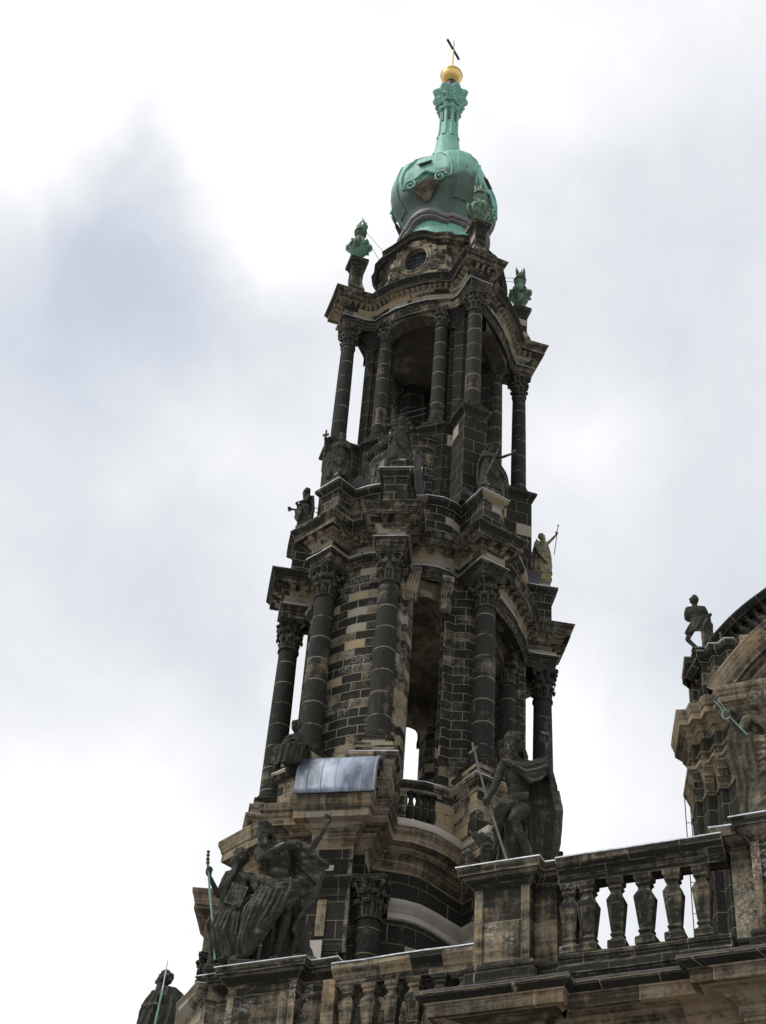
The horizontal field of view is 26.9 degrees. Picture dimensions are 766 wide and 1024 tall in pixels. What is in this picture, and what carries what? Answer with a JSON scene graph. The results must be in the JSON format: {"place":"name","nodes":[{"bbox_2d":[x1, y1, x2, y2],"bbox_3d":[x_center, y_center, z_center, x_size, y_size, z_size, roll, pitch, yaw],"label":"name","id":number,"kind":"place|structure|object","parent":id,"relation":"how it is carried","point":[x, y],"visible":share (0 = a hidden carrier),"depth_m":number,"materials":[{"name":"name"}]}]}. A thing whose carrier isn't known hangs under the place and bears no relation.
{"place":"outdoors","nodes":[
{"label":"outdoors","id":0,"kind":"place"},
{"bbox_2d":[0,0,765,1023],"label":"sky","id":1,"kind":"structure","parent":0,"point":[185,185],"materials":[{"name":"white"}]},
{"bbox_2d":[193,38,581,1023],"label":"church tower","id":2,"kind":"structure","parent":0,"point":[417,594],"depth_m":72.01,"materials":[{"name":"stone"}]},
{"bbox_2d":[270,719,310,776],"bbox_3d":[-3.470,9.063,62.440,1.094,2.456,1.434,-24,-49,29],"label":"stone statue","id":3,"kind":"object","parent":2,"relation":"on","point":[291,751],"visible":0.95,"depth_m":61.85,"materials":[{"name":"grey stone"}]},
{"bbox_2d":[288,487,314,527],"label":"stone statue","id":4,"kind":"object","parent":2,"relation":"on","point":[304,510],"visible":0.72,"depth_m":78.94,"materials":[{"name":"grey stone"}]},
{"bbox_2d":[321,430,352,483],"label":"stone statue","id":5,"kind":"object","parent":2,"relation":"on","point":[341,456],"visible":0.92,"depth_m":75.56,"materials":[{"name":"grey stone"}]},
{"bbox_2d":[345,218,372,256],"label":"flame urn","id":6,"kind":"object","parent":2,"relation":"on","point":[359,245],"visible":0.91,"depth_m":91.96,"materials":[{"name":"green metal"}]},
{"bbox_2d":[369,463,376,484],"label":"slit window","id":7,"kind":"structure","parent":2,"relation":"in","point":[373,468],"depth_m":79.05,"materials":[{"name":"glass"}]},
{"bbox_2d":[376,457,386,483],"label":"slit window","id":8,"kind":"structure","parent":2,"relation":"in","point":[382,462],"depth_m":78.87,"materials":[{"name":"glass"}]},
{"bbox_2d":[385,416,416,466],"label":"stone statue","id":9,"kind":"object","parent":2,"relation":"on","point":[400,444],"visible":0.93,"depth_m":74.59,"materials":[{"name":"grey stone"}]},
{"bbox_2d":[398,244,432,275],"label":"oval window","id":10,"kind":"structure","parent":2,"relation":"in","point":[417,264],"depth_m":89.55,"materials":[{"name":"stone"}]},
{"bbox_2d":[412,450,422,470],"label":"slit window","id":11,"kind":"structure","parent":2,"relation":"in","point":[417,460],"depth_m":78.15,"materials":[{"name":"glass"}]},
{"bbox_2d":[466,182,490,220],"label":"flame urn","id":12,"kind":"object","parent":2,"relation":"on","point":[477,207],"visible":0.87,"depth_m":89.42,"materials":[{"name":"green metal"}]},
{"bbox_2d":[476,443,515,492],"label":"stone statue","id":13,"kind":"object","parent":2,"relation":"on","point":[488,469],"visible":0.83,"depth_m":75.43,"materials":[{"name":"grey stone"}]},
{"bbox_2d":[508,267,531,305],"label":"flame urn","id":14,"kind":"object","parent":2,"relation":"on","point":[520,293],"visible":0.93,"depth_m":93.94,"materials":[{"name":"green metal"}]},
{"bbox_2d":[531,525,558,575],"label":"stone statue","id":15,"kind":"object","parent":2,"relation":"on","point":[542,559],"visible":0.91,"depth_m":80.94,"materials":[{"name":"beige stone"}]},
{"bbox_2d":[175,943,765,1023],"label":"church aisle","id":16,"kind":"object","parent":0,"point":[723,986],"visible":0.91,"depth_m":31.81,"materials":[{"name":"stone"}]},
{"bbox_2d":[136,961,183,1023],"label":"stone statue","id":17,"kind":"object","parent":16,"relation":"on","point":[159,1003],"visible":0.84,"depth_m":47.59,"materials":[{"name":"stone"}]},
{"bbox_2d":[194,954,362,1023],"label":"statue pedestal","id":18,"kind":"object","parent":16,"relation":"on","point":[286,990],"visible":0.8,"depth_m":40.42,"materials":[{"name":"stone"}]},
{"bbox_2d":[204,846,259,973],"bbox_3d":[-4.032,10.723,42.864,1.716,3.966,1.178,2,-41,4],"label":"stone statue","id":19,"kind":"object","parent":18,"relation":"on","point":[235,890],"visible":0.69,"depth_m":42.60,"materials":[{"name":"grey stone"}]},
{"bbox_2d":[227,810,332,964],"bbox_3d":[-2.626,10.219,42.988,2.511,5.102,1.428,2,-41,4],"label":"stone statue","id":20,"kind":"object","parent":18,"relation":"on","point":[280,905],"visible":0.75,"depth_m":42.54,"materials":[{"name":"grey stone"}]},
{"bbox_2d":[331,943,473,1023],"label":"stone balustrade","id":21,"kind":"object","parent":16,"relation":"on","point":[392,974],"visible":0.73,"depth_m":39.15,"materials":[{"name":"stone"}]},
{"bbox_2d":[456,855,581,983],"bbox_3d":[2.973,9.397,34.474,2.521,3.507,1.913,-14,-44,20],"label":"statue pedestal","id":22,"kind":"object","parent":16,"relation":"on","point":[518,931],"visible":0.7,"depth_m":34.39,"materials":[{"name":"stone"}]},
{"bbox_2d":[461,848,478,865],"bbox_3d":[2.087,7.912,35.993,0.654,0.644,0.420,7,-41,-2],"label":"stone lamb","id":23,"kind":"object","parent":22,"relation":"on","point":[468,854],"visible":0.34,"depth_m":35.98},
{"bbox_2d":[469,830,496,862],"bbox_3d":[2.315,8.245,36.934,0.766,1.928,0.499,4,-41,1],"label":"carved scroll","id":24,"kind":"object","parent":22,"relation":"on","point":[484,842],"visible":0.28,"depth_m":37.12,"materials":[{"name":"stone"}]},
{"bbox_2d":[469,730,562,860],"bbox_3d":[3.059,6.898,37.017,2.232,4.262,1.248,2,-41,4],"label":"stone statue","id":25,"kind":"object","parent":22,"relation":"on","point":[526,818],"visible":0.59,"depth_m":37.09,"materials":[{"name":"grey stone"}]},
{"bbox_2d":[555,831,735,978],"bbox_3d":[5.436,8.555,33.196,3.670,3.416,0.793,-14,-44,20],"label":"stone balustrade","id":26,"kind":"object","parent":16,"relation":"on","point":[643,867],"visible":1,"depth_m":33.39,"materials":[{"name":"stone"}]},
{"bbox_2d":[708,810,765,946],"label":"statue pedestal","id":27,"kind":"object","parent":16,"relation":"on","point":[744,834],"visible":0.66,"depth_m":32.97,"materials":[{"name":"stone"}]},
{"bbox_2d":[714,687,765,813],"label":"stone statue","id":28,"kind":"object","parent":27,"relation":"on","point":[746,742],"visible":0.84,"depth_m":34.93,"materials":[{"name":"brown stone"}]},
{"bbox_2d":[671,610,765,938],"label":"church nave","id":29,"kind":"structure","parent":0,"point":[732,671],"depth_m":55.51,"materials":[{"name":"stone"}]},
{"bbox_2d":[684,793,695,936],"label":"scaffold rods","id":30,"kind":"object","parent":29,"relation":"attached to","point":[691,822],"visible":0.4,"depth_m":53.17,"materials":[{"name":"metal"}]},
{"bbox_2d":[684,595,713,656],"bbox_3d":[11.613,4.199,58.779,1.098,2.701,0.808,-3,-41,9],"label":"stone statue","id":31,"kind":"object","parent":29,"relation":"on","point":[697,617],"visible":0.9,"depth_m":58.50,"materials":[{"name":"grey stone"}]},
{"bbox_2d":[684,588,765,688],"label":"roof","id":32,"kind":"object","parent":29,"relation":"on","point":[739,618],"visible":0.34,"depth_m":58.13,"materials":[{"name":"black stone"}]}
]}

